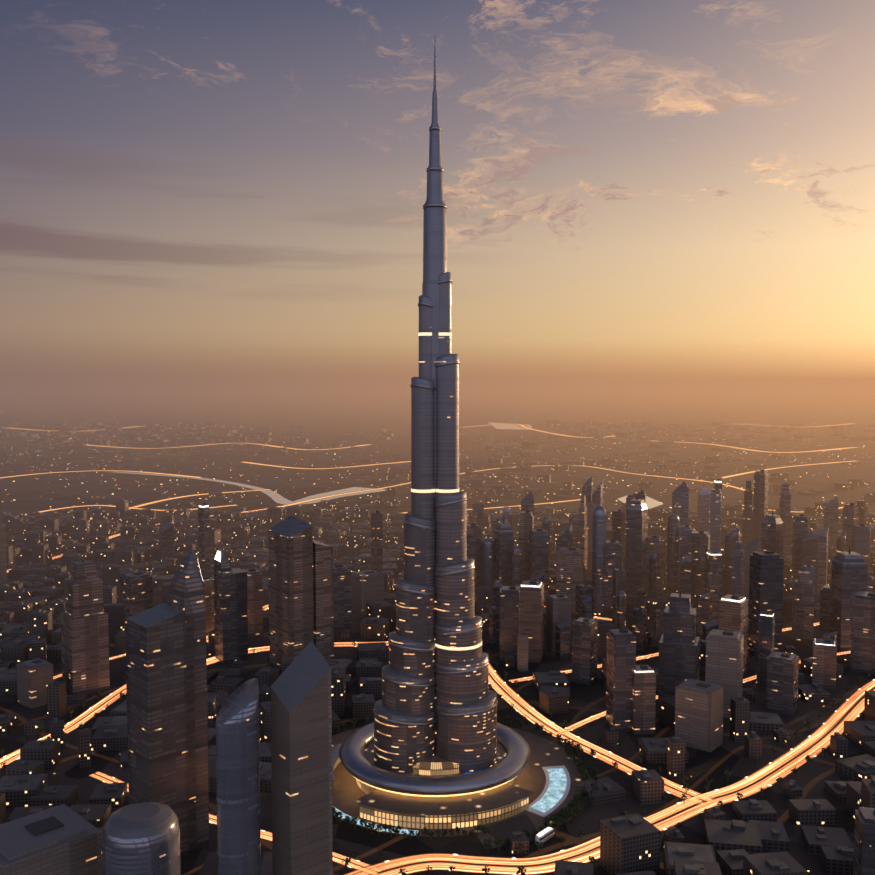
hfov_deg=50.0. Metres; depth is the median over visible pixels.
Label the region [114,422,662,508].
canal water
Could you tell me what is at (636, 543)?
skyscraper spire
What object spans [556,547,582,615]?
skyscraper
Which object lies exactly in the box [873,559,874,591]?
skyscraper
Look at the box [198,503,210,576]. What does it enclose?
skyscraper
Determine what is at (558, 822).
street lights
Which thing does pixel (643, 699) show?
skyscraper
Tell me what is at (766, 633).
skyscraper
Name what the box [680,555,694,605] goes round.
building
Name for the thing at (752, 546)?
sail skyscraper
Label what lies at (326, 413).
terrain
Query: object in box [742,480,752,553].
skyscraper
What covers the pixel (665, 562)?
sail skyscraper
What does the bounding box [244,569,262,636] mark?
skyscraper
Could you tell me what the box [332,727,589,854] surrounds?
podium plaza ground
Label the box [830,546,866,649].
skyscraper spire
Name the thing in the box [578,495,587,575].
skyscraper
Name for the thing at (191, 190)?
sky
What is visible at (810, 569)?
skyscraper
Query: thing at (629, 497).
skyscraper
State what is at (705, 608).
sail skyscraper
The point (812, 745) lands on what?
city roads
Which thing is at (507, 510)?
skyscraper spire
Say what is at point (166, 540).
building
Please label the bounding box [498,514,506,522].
skyscraper lens
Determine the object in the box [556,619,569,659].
sail skyscraper
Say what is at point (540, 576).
sail skyscraper
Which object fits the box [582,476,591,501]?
skyscraper lens
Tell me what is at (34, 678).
skyscraper
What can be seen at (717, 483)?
skyscraper
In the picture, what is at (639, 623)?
skyscraper
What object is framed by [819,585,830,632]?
skyscraper
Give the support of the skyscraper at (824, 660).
on the terrain at (326, 413)
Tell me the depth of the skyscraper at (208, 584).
1584.34 m
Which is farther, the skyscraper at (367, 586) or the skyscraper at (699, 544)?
the skyscraper at (699, 544)
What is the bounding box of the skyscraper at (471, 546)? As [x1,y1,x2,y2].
[467,535,475,574]
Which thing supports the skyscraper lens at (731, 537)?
on the terrain at (326, 413)
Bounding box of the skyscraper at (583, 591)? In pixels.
[575,584,593,619]
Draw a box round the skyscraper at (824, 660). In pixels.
[812,638,836,688]
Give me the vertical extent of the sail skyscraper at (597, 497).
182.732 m
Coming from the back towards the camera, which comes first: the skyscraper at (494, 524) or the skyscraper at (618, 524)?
the skyscraper at (494, 524)
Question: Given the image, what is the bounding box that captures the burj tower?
[373,45,497,773]
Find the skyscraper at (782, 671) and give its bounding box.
[765,651,798,715]
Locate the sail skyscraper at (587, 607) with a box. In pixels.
[582,594,591,618]
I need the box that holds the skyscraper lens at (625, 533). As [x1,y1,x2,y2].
[625,518,625,548]
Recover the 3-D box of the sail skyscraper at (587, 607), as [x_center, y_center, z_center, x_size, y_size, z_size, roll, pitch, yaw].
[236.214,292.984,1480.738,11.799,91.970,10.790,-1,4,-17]
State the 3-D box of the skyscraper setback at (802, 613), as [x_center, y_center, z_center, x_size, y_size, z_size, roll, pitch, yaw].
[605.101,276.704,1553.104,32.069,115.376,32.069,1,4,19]
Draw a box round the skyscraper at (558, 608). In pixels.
[546,594,570,654]
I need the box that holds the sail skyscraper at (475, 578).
[474,574,476,615]
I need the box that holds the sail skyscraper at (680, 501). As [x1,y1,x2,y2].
[672,481,688,563]
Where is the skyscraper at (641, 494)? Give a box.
[638,490,645,503]
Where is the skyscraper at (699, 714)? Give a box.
[675,679,723,752]
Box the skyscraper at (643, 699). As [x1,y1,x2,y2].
[632,665,655,733]
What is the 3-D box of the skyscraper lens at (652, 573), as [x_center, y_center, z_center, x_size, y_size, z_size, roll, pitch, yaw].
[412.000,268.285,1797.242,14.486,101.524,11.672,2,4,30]
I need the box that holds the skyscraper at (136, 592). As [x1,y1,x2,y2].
[119,572,152,628]
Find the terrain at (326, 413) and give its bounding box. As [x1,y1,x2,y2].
[0,381,874,874]
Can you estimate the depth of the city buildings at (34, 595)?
1256.96 m
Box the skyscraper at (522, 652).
[517,633,527,671]
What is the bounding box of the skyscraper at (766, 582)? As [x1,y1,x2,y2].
[748,550,783,649]
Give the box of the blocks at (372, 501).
[0,420,874,520]
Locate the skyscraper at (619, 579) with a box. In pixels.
[612,568,625,627]
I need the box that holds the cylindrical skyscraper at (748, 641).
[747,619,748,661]
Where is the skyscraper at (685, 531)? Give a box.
[679,525,691,588]
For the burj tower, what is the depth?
977.27 m
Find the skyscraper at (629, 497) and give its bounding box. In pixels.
[625,493,636,550]
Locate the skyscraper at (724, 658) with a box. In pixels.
[705,629,743,717]
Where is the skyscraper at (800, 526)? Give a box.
[791,514,807,580]
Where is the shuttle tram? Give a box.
[535,827,554,844]
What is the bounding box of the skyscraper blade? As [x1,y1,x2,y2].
[214,550,247,663]
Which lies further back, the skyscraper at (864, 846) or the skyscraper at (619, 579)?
the skyscraper at (619, 579)
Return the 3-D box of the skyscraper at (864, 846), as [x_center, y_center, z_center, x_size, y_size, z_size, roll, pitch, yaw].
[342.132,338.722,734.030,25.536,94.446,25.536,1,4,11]
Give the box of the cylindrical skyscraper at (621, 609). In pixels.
[617,591,625,628]
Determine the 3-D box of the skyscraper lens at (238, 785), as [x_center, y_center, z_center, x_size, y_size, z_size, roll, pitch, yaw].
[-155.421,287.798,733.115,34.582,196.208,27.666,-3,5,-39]
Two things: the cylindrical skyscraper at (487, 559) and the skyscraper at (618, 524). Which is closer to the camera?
the cylindrical skyscraper at (487, 559)
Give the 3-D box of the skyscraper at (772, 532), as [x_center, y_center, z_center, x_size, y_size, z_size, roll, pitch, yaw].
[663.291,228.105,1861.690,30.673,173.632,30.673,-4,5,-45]
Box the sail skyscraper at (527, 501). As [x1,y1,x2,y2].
[521,491,533,513]
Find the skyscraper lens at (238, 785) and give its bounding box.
[215,678,260,874]
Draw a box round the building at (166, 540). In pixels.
[159,521,173,561]
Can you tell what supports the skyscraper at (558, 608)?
on the terrain at (326, 413)
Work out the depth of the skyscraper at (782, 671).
1208.62 m
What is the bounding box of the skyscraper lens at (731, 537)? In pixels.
[723,526,739,595]
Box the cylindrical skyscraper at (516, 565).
[512,546,521,586]
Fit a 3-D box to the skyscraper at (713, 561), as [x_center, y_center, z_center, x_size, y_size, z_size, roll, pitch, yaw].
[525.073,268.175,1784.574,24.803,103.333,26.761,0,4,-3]
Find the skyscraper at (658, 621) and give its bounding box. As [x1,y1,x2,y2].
[654,610,663,638]
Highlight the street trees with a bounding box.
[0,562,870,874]
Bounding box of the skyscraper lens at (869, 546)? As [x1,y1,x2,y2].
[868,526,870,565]
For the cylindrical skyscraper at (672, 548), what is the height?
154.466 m
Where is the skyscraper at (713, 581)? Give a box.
[707,572,719,627]
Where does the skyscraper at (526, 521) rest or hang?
on the terrain at (326, 413)
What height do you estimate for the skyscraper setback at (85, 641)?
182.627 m
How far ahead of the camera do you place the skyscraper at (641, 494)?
2145.30 m
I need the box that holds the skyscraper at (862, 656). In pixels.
[850,591,874,674]
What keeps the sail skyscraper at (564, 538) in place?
on the terrain at (326, 413)
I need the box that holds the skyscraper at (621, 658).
[606,628,635,732]
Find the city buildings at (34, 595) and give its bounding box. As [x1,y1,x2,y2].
[0,499,874,874]
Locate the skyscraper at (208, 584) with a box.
[202,576,214,634]
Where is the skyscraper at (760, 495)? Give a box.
[753,469,768,546]
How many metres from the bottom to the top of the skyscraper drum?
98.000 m
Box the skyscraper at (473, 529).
[467,523,480,585]
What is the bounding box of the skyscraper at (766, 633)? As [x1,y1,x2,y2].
[758,612,774,656]
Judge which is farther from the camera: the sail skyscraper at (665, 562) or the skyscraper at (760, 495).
the skyscraper at (760, 495)
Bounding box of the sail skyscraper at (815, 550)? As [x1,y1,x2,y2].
[802,527,827,597]
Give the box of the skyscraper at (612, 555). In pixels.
[604,540,621,608]
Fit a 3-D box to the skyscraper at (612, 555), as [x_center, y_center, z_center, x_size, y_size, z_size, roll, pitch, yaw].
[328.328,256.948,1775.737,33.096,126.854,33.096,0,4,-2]
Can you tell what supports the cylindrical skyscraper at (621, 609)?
on the terrain at (326, 413)
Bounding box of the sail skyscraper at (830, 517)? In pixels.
[823,497,838,551]
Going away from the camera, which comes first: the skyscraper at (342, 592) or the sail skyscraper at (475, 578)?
the sail skyscraper at (475, 578)
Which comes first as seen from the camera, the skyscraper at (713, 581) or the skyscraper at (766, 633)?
the skyscraper at (766, 633)
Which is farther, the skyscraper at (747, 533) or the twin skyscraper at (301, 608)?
the skyscraper at (747, 533)
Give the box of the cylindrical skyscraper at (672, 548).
[666,514,678,588]
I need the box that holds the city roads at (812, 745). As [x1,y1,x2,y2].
[0,505,874,874]
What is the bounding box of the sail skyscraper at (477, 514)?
[473,503,482,540]
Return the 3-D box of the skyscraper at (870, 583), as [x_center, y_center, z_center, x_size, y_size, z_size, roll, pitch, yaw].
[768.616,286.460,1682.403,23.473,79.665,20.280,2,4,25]
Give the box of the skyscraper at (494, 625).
[489,605,499,645]
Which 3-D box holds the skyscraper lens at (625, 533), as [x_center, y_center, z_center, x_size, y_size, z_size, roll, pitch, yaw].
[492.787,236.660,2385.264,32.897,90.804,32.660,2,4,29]
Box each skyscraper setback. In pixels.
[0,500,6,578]
[61,559,109,694]
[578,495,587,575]
[658,592,699,707]
[731,541,744,596]
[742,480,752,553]
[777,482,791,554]
[792,571,813,641]
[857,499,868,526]
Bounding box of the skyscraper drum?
[101,802,180,874]
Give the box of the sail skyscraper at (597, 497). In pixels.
[592,480,602,506]
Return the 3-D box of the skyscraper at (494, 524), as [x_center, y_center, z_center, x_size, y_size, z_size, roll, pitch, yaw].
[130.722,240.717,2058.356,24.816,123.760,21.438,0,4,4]
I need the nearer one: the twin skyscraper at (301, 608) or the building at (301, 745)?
the building at (301, 745)
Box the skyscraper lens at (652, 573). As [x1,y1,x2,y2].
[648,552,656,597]
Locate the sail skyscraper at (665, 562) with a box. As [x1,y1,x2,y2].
[664,539,665,579]
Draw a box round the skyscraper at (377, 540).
[371,510,382,571]
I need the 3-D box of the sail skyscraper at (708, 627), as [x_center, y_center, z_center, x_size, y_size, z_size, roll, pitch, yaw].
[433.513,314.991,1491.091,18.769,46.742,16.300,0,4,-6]
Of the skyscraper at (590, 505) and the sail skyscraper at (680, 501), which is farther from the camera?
the sail skyscraper at (680, 501)
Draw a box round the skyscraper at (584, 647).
[572,617,597,684]
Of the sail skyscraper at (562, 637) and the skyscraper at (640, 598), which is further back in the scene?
the skyscraper at (640, 598)
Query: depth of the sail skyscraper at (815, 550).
1849.85 m
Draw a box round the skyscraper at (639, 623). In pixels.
[632,608,646,650]
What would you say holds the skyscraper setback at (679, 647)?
on the terrain at (326, 413)
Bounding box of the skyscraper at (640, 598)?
[636,589,645,608]
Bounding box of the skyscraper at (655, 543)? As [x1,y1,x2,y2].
[646,535,664,596]
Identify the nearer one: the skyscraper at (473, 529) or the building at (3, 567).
the skyscraper at (473, 529)
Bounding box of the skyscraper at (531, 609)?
[519,580,543,662]
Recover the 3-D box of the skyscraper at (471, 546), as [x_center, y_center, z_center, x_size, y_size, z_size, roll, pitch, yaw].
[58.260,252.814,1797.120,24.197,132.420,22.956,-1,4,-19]
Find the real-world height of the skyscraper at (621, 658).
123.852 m
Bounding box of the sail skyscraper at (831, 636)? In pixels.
[822,631,836,640]
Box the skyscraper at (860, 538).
[852,524,868,574]
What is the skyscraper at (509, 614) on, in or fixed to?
on the terrain at (326, 413)
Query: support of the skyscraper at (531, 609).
on the terrain at (326, 413)
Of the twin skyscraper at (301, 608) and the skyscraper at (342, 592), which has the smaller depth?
the twin skyscraper at (301, 608)
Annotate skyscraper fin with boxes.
[125,551,208,857]
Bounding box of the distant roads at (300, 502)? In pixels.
[0,423,868,519]
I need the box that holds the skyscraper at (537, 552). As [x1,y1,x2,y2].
[528,529,547,604]
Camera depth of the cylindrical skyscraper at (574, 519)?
2162.40 m
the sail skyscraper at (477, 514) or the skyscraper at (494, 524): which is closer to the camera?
the skyscraper at (494, 524)
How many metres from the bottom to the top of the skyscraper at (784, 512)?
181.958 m
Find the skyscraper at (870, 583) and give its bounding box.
[866,575,873,591]
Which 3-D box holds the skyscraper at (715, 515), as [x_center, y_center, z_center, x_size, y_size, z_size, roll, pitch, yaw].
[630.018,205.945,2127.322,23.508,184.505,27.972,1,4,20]
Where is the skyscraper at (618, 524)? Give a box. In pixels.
[612,509,624,568]
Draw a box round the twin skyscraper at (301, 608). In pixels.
[268,515,333,669]
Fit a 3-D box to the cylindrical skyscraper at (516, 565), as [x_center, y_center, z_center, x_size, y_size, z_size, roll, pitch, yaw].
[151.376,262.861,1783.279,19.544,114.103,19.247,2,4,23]
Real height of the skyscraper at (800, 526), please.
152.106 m
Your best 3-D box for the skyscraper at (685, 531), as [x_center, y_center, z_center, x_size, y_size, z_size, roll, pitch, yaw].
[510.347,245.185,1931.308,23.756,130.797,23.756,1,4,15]
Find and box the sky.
[0,0,874,380]
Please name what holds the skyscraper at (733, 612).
on the terrain at (326, 413)
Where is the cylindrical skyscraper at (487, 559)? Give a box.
[481,538,494,585]
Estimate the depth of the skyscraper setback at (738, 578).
1766.44 m
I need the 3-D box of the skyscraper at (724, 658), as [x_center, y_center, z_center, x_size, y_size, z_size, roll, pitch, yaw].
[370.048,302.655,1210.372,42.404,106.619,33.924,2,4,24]
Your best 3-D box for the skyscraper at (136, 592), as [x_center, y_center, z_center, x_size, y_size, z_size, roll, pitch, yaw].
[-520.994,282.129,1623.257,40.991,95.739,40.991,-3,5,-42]
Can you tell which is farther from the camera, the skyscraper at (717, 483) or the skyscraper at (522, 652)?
the skyscraper at (717, 483)
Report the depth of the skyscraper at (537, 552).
1782.25 m
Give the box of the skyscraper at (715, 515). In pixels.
[709,488,721,552]
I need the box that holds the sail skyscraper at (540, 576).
[536,570,543,583]
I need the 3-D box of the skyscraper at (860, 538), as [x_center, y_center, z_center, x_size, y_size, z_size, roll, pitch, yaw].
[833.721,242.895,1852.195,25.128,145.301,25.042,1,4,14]
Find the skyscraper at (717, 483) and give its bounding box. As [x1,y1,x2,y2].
[713,478,721,527]
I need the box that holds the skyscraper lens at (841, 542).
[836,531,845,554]
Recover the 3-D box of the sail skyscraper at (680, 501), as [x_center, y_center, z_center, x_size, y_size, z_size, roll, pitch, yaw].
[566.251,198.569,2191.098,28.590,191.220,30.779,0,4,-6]
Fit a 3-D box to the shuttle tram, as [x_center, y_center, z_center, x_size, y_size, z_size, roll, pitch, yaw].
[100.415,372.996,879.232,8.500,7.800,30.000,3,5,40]
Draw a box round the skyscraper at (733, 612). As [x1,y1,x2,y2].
[718,594,747,673]
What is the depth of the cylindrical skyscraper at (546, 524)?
2012.09 m
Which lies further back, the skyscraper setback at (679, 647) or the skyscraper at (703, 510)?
the skyscraper at (703, 510)
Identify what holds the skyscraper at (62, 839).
on the terrain at (326, 413)
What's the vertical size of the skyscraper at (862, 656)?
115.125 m
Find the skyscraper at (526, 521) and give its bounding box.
[519,510,533,582]
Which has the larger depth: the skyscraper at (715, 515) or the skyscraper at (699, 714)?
the skyscraper at (715, 515)
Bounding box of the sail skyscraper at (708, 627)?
[703,620,717,639]
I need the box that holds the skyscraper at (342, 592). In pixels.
[333,564,351,629]
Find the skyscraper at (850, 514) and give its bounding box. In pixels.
[842,503,858,551]
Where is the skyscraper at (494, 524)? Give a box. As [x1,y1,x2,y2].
[491,519,499,540]
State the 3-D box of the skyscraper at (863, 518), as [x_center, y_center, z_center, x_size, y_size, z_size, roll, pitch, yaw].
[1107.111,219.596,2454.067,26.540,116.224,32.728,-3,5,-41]
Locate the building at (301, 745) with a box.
[270,641,332,874]
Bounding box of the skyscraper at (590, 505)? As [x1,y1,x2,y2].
[586,501,594,568]
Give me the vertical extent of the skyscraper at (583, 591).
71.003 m
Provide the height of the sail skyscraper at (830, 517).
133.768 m
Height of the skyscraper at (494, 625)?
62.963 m
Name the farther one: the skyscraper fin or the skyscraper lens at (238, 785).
the skyscraper fin
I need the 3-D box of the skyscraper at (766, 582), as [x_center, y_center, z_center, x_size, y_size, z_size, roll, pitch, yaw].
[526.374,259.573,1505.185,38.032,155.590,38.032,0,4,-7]
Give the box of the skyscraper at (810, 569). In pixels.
[800,564,814,598]
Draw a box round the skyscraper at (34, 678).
[17,658,52,708]
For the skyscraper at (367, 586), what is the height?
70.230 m
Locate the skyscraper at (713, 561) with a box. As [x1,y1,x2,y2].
[704,551,722,598]
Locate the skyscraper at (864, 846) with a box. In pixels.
[853,807,874,874]
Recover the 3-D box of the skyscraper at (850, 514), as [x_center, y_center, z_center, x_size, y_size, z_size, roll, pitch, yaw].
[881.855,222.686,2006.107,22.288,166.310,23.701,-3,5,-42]
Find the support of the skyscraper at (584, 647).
on the terrain at (326, 413)
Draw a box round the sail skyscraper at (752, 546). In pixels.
[745,537,758,600]
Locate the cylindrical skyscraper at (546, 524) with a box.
[542,516,550,567]
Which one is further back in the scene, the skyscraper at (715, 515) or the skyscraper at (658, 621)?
the skyscraper at (715, 515)
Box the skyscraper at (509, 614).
[500,586,518,660]
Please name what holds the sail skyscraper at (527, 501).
on the terrain at (326, 413)
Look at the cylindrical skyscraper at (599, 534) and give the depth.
1759.09 m
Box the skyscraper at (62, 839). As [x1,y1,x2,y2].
[0,804,101,874]
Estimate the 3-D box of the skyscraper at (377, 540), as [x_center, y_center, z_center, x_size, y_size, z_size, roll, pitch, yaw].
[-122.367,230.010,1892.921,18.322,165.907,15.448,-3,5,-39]
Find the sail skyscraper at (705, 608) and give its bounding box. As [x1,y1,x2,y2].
[698,591,712,635]
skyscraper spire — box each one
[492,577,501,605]
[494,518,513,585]
[503,504,511,527]
[625,494,647,599]
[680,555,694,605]
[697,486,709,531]
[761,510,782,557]
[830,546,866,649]
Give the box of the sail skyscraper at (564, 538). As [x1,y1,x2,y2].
[557,523,571,551]
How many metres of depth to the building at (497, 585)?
1582.03 m
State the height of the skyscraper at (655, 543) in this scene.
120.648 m
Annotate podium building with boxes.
[339,722,533,829]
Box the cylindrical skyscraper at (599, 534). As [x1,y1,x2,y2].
[592,505,606,607]
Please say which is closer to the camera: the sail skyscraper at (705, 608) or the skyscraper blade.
the skyscraper blade
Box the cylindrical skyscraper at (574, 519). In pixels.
[569,513,578,547]
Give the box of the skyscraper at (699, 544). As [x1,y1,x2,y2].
[688,531,710,591]
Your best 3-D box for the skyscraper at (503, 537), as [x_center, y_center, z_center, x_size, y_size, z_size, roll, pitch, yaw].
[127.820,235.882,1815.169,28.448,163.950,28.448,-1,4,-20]
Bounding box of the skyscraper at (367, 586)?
[351,570,383,613]

